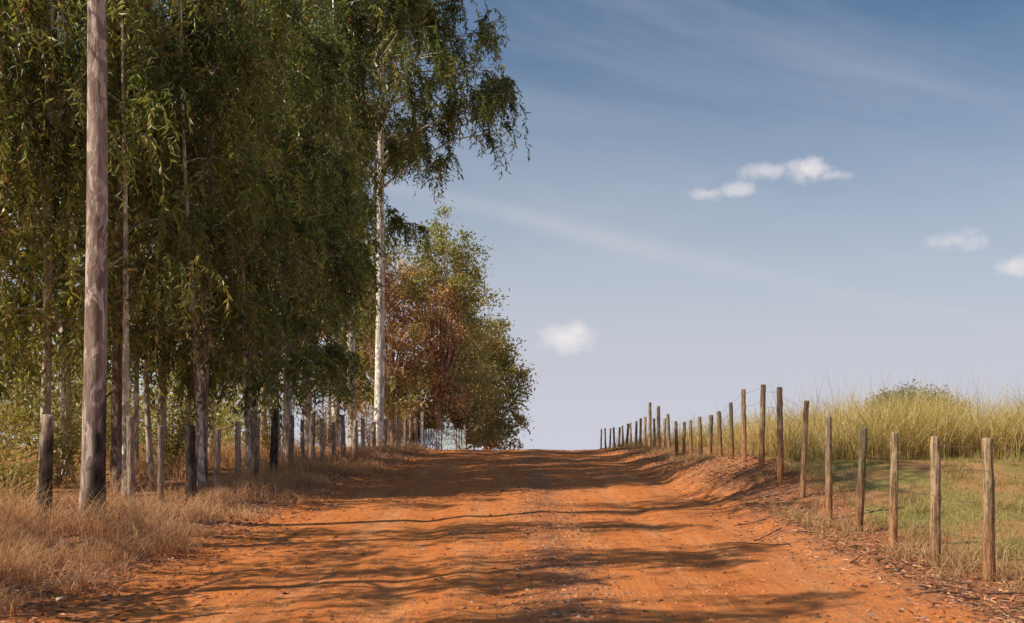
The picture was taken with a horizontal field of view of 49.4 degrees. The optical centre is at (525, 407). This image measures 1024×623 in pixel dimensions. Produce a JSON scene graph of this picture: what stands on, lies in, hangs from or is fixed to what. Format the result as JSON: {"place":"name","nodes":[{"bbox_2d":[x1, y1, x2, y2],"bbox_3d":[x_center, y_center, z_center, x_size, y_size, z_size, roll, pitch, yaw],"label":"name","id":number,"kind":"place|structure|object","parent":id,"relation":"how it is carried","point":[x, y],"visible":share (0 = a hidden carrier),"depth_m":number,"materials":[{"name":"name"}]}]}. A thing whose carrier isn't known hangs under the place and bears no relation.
{"place":"outdoors","nodes":[
{"label":"outdoors","id":0,"kind":"place"},
{"bbox_2d":[0,446,1023,622],"bbox_3d":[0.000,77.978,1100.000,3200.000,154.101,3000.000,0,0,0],"label":"ground","id":1,"kind":"structure","parent":0,"point":[913,473],"depth_m":16.69,"materials":[{"name":"beige plant"}]},
{"bbox_2d":[0,377,39,465],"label":"shrub","id":2,"kind":"object","parent":1,"relation":"on","point":[7,419],"visible":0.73,"depth_m":24.15,"materials":[{"name":"green plant"}]},
{"bbox_2d":[0,0,40,239],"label":"eucalyptus tree","id":3,"kind":"object","parent":1,"relation":"on","point":[17,125],"visible":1,"depth_m":15.83,"materials":[{"name":"green plant"}]},
{"bbox_2d":[0,1,59,402],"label":"eucalyptus tree","id":4,"kind":"object","parent":1,"relation":"on","point":[3,390],"visible":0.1,"depth_m":20.12,"materials":[{"name":"green plant"}]},
{"bbox_2d":[0,443,63,506],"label":"shrub","id":5,"kind":"object","parent":1,"relation":"on","point":[4,477],"visible":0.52,"depth_m":16.15,"materials":[{"name":"green plant"}]},
{"bbox_2d":[0,20,85,412],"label":"eucalyptus tree","id":6,"kind":"object","parent":1,"relation":"on","point":[33,373],"visible":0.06,"depth_m":27.57,"materials":[{"name":"green plant"}]},
{"bbox_2d":[0,0,110,436],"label":"eucalyptus tree","id":7,"kind":"object","parent":1,"relation":"on","point":[18,52],"visible":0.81,"depth_m":17.87,"materials":[{"name":"green plant"}]},
{"bbox_2d":[0,387,110,487],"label":"shrub","id":8,"kind":"object","parent":1,"relation":"on","point":[68,459],"visible":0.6,"depth_m":19.88,"materials":[{"name":"green plant"}]},
{"bbox_2d":[0,0,183,492],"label":"eucalyptus tree","id":9,"kind":"object","parent":1,"relation":"on","point":[62,122],"visible":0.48,"depth_m":18.43,"materials":[{"name":"green plant"}]},
{"bbox_2d":[53,389,143,468],"bbox_3d":[-9.583,0.515,25.108,1.994,1.985,1.850,0,0,0],"label":"shrub","id":10,"kind":"object","parent":1,"relation":"on","point":[108,443],"visible":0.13,"depth_m":24.95,"materials":[{"name":"green plant"}]},
{"bbox_2d":[20,0,191,522],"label":"eucalyptus tree","id":11,"kind":"object","parent":1,"relation":"on","point":[93,455],"visible":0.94,"depth_m":13.87,"materials":[{"name":"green plant"}]},
{"bbox_2d":[0,0,213,476],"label":"eucalyptus tree","id":12,"kind":"object","parent":1,"relation":"on","point":[66,398],"visible":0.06,"depth_m":23.42,"materials":[{"name":"green plant"}]},
{"bbox_2d":[31,0,224,495],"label":"eucalyptus tree","id":13,"kind":"object","parent":1,"relation":"on","point":[143,70],"visible":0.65,"depth_m":18.48,"materials":[{"name":"green plant"}]},
{"bbox_2d":[69,0,190,478],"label":"eucalyptus tree","id":14,"kind":"object","parent":1,"relation":"on","point":[148,429],"visible":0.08,"depth_m":22.58,"materials":[{"name":"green plant"}]},
{"bbox_2d":[80,104,183,473],"bbox_3d":[-8.412,-3.013,23.990,2.669,9.189,3.224,0,0,0],"label":"eucalyptus tree","id":15,"kind":"object","parent":1,"relation":"on","point":[136,407],"visible":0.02,"depth_m":23.90,"materials":[{"name":"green plant"}]},
{"bbox_2d":[0,0,282,490],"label":"eucalyptus tree","id":16,"kind":"object","parent":1,"relation":"on","point":[192,226],"visible":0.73,"depth_m":18.99,"materials":[{"name":"green plant"}]},
{"bbox_2d":[0,220,313,457],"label":"distant trees","id":17,"kind":"object","parent":1,"relation":"on","point":[227,426],"visible":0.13,"depth_m":50.06,"materials":[{"name":"green plant"}]},
{"bbox_2d":[134,386,220,474],"bbox_3d":[-7.425,0.543,23.480,1.651,2.280,1.750,0,0,18],"label":"shrub","id":18,"kind":"object","parent":1,"relation":"on","point":[169,448],"visible":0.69,"depth_m":23.30,"materials":[{"name":"green plant"}]},
{"bbox_2d":[52,2,306,464],"bbox_3d":[-9.157,-4.863,28.890,6.670,13.001,6.267,0,0,-27],"label":"eucalyptus tree","id":19,"kind":"object","parent":1,"relation":"on","point":[163,420],"visible":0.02,"depth_m":28.44,"materials":[{"name":"green plant"}]},
{"bbox_2d":[128,123,242,469],"bbox_3d":[-7.851,-3.398,26.083,2.880,10.014,2.915,0,0,0],"label":"eucalyptus tree","id":20,"kind":"object","parent":1,"relation":"on","point":[189,382],"depth_m":25.96,"materials":[{"name":"green plant"}]},
{"bbox_2d":[108,0,273,486],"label":"eucalyptus tree","id":21,"kind":"object","parent":1,"relation":"on","point":[183,195],"visible":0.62,"depth_m":20.19,"materials":[{"name":"green plant"}]},
{"bbox_2d":[167,381,227,453],"bbox_3d":[-9.130,0.362,30.840,1.809,2.354,2.363,0,0,-20],"label":"shrub","id":22,"kind":"object","parent":1,"relation":"on","point":[211,425],"visible":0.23,"depth_m":30.94,"materials":[{"name":"green plant"}]},
{"bbox_2d":[0,409,417,520],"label":"wooden post fence","id":23,"kind":"object","parent":1,"relation":"on","point":[45,473],"visible":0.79,"depth_m":18.77,"materials":[{"name":"brown wood"}]},
{"bbox_2d":[129,1,308,454],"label":"eucalyptus tree","id":24,"kind":"object","parent":1,"relation":"on","point":[171,409],"visible":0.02,"depth_m":33.97,"materials":[{"name":"green plant"}]},
{"bbox_2d":[0,428,438,620],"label":"dry grass","id":25,"kind":"structure","parent":1,"relation":"on","point":[158,531],"depth_m":13.08,"materials":[{"name":"brown plant"}]},
{"bbox_2d":[107,0,354,482],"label":"eucalyptus tree","id":26,"kind":"object","parent":1,"relation":"on","point":[251,69],"visible":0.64,"depth_m":21.57,"materials":[{"name":"green plant"}]},
{"bbox_2d":[168,14,328,473],"bbox_3d":[-6.236,-3.475,24.004,2.457,10.220,3.850,0,0,37],"label":"eucalyptus tree","id":27,"kind":"object","parent":1,"relation":"on","point":[248,455],"visible":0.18,"depth_m":24.02,"materials":[{"name":"green plant"}]},
{"bbox_2d":[140,0,385,470],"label":"eucalyptus tree","id":28,"kind":"object","parent":1,"relation":"on","point":[331,58],"visible":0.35,"depth_m":25.71,"materials":[{"name":"green plant"}]},
{"bbox_2d":[239,396,298,456],"bbox_3d":[-7.490,0.425,32.748,1.948,2.262,1.989,0,0,0],"label":"shrub","id":29,"kind":"object","parent":1,"relation":"on","point":[267,438],"visible":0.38,"depth_m":32.84,"materials":[{"name":"green plant"}]},
{"bbox_2d":[206,78,356,440],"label":"eucalyptus tree","id":30,"kind":"object","parent":1,"relation":"on","point":[318,383],"depth_m":40.41,"materials":[{"name":"green plant"}]},
{"bbox_2d":[229,110,342,456],"bbox_3d":[-7.243,-3.884,32.929,3.523,11.005,2.764,0,0,0],"label":"eucalyptus tree","id":31,"kind":"object","parent":1,"relation":"on","point":[279,446],"visible":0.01,"depth_m":32.98,"materials":[{"name":"green plant"}]},
{"bbox_2d":[229,53,344,463],"bbox_3d":[-6.235,-3.895,28.787,3.270,11.004,2.357,0,0,0],"label":"eucalyptus tree","id":32,"kind":"object","parent":1,"relation":"on","point":[286,424],"visible":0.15,"depth_m":28.62,"materials":[{"name":"green plant"}]},
{"bbox_2d":[197,1,393,456],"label":"eucalyptus tree","id":33,"kind":"object","parent":1,"relation":"on","point":[343,205],"visible":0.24,"depth_m":30.68,"materials":[{"name":"green plant"}]},
{"bbox_2d":[228,86,374,415],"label":"eucalyptus tree","id":34,"kind":"object","parent":1,"relation":"on","point":[345,331],"visible":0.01,"depth_m":49.25,"materials":[{"name":"green plant"}]},
{"bbox_2d":[263,115,344,430],"bbox_3d":[-6.529,-3.854,33.513,2.845,11.004,3.116,0,0,-27],"label":"eucalyptus tree","id":35,"kind":"object","parent":1,"relation":"on","point":[310,399],"visible":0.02,"depth_m":33.67,"materials":[{"name":"green plant"}]},
{"bbox_2d":[264,38,376,449],"bbox_3d":[-7.206,-5.488,36.160,4.498,14.196,4.901,0,0,0],"label":"eucalyptus tree","id":36,"kind":"object","parent":1,"relation":"on","point":[351,132],"visible":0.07,"depth_m":35.96,"materials":[{"name":"green plant"}]},
{"bbox_2d":[298,401,348,448],"bbox_3d":[-6.813,0.647,37.795,1.854,2.088,1.358,0,0,0],"label":"shrub","id":37,"kind":"object","parent":1,"relation":"on","point":[317,431],"visible":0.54,"depth_m":37.79,"materials":[{"name":"green plant"}]},
{"bbox_2d":[293,399,359,442],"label":"shrub","id":38,"kind":"object","parent":1,"relation":"on","point":[322,407],"visible":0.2,"depth_m":41.71,"materials":[{"name":"green plant"}]},
{"bbox_2d":[259,83,399,421],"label":"eucalyptus tree","id":39,"kind":"object","parent":1,"relation":"on","point":[371,394],"visible":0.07,"depth_m":53.00,"materials":[{"name":"green plant"}]},
{"bbox_2d":[314,125,370,449],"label":"eucalyptus tree","id":40,"kind":"object","parent":1,"relation":"on","point":[328,409],"visible":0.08,"depth_m":38.97,"materials":[{"name":"green plant"}]},
{"bbox_2d":[300,0,389,446],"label":"eucalyptus tree","id":41,"kind":"object","parent":1,"relation":"on","point":[361,116],"visible":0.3,"depth_m":41.76,"materials":[{"name":"green plant"}]},
{"bbox_2d":[300,213,419,436],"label":"red leaved tree","id":42,"kind":"object","parent":1,"relation":"on","point":[366,345],"visible":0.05,"depth_m":59.34,"materials":[{"name":"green plant"}]},
{"bbox_2d":[344,401,396,446],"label":"shrub","id":43,"kind":"object","parent":1,"relation":"on","point":[368,431],"visible":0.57,"depth_m":46.95,"materials":[{"name":"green plant"}]},
{"bbox_2d":[298,0,456,446],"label":"eucalyptus tree","id":44,"kind":"object","parent":1,"relation":"on","point":[396,220],"visible":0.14,"depth_m":50.08,"materials":[{"name":"green plant"}]},
{"bbox_2d":[321,240,446,442],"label":"red leaved tree","id":45,"kind":"object","parent":1,"relation":"on","point":[392,327],"visible":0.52,"depth_m":56.41,"materials":[{"name":"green plant"}]},
{"bbox_2d":[367,402,414,443],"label":"shrub","id":46,"kind":"object","parent":1,"relation":"on","point":[402,422],"visible":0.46,"depth_m":52.15,"materials":[{"name":"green plant"}]},
{"bbox_2d":[256,0,532,445],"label":"eucalyptus tree","id":47,"kind":"object","parent":1,"relation":"on","point":[396,15],"visible":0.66,"depth_m":44.27,"materials":[{"name":"green plant"}]},
{"bbox_2d":[384,357,463,446],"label":"broadleaf tree","id":48,"kind":"object","parent":1,"relation":"on","point":[429,424],"visible":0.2,"depth_m":62.04,"materials":[{"name":"green plant"}]},
{"bbox_2d":[420,411,465,449],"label":"painted picket fence","id":49,"kind":"object","parent":1,"relation":"on","point":[463,433],"visible":0.7,"depth_m":55.00,"materials":[{"name":"paint"}]},
{"bbox_2d":[389,200,508,449],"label":"red leaved tree","id":50,"kind":"object","parent":1,"relation":"on","point":[450,297],"visible":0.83,"depth_m":59.49,"materials":[{"name":"green plant"}]},
{"bbox_2d":[422,262,510,449],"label":"broadleaf tree","id":51,"kind":"object","parent":1,"relation":"on","point":[477,417],"visible":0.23,"depth_m":65.69,"materials":[{"name":"green plant"}]},
{"bbox_2d":[442,312,538,449],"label":"broadleaf tree","id":52,"kind":"object","parent":1,"relation":"on","point":[499,346],"visible":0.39,"depth_m":72.33,"materials":[{"name":"green plant"}]},
{"bbox_2d":[34,455,1023,599],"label":"fallen twigs","id":53,"kind":"object","parent":1,"relation":"on","point":[959,593],"visible":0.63,"depth_m":12.54,"materials":[{"name":"brown wood"}]},
{"bbox_2d":[600,384,1023,581],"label":"wooden post fence","id":54,"kind":"object","parent":1,"relation":"on","point":[988,524],"visible":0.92,"depth_m":13.89,"materials":[{"name":"brown wood"}]},
{"bbox_2d":[606,362,1023,462],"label":"tall grass","id":55,"kind":"structure","parent":1,"relation":"on","point":[962,431],"depth_m":21.40,"materials":[{"name":"yellow plant"}]},
{"bbox_2d":[619,442,1023,601],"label":"dry grass","id":56,"kind":"structure","parent":1,"relation":"on","point":[900,549],"depth_m":13.22,"materials":[{"name":"brown plant"}]},
{"bbox_2d":[858,379,975,417],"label":"bush","id":57,"kind":"object","parent":1,"relation":"on","point":[910,397],"visible":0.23,"depth_m":118.95,"materials":[{"name":"green plant"}]},
{"bbox_2d":[0,448,1023,622],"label":"dirt road","id":58,"kind":"structure","parent":0,"point":[251,607],"depth_m":11.47,"materials":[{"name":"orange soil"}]},
{"bbox_2d":[47,454,964,600],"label":"stones","id":59,"kind":"object","parent":58,"relation":"on","point":[59,598],"visible":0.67,"depth_m":11.77,"materials":[{"name":"stone"}]},
{"bbox_2d":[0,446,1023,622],"bbox_3d":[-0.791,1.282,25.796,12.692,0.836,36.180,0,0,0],"label":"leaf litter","id":60,"kind":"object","parent":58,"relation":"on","point":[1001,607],"visible":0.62,"depth_m":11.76,"materials":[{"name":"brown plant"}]},
{"bbox_2d":[1,0,1023,450],"label":"sky","id":61,"kind":"structure","parent":0,"point":[711,199],"materials":[{"name":"blue"}]},
{"bbox_2d":[749,445,1023,574],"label":"pasture grass","id":62,"kind":"structure","parent":0,"point":[1011,458],"depth_m":16.51,"materials":[{"name":"green plant"}]}
]}

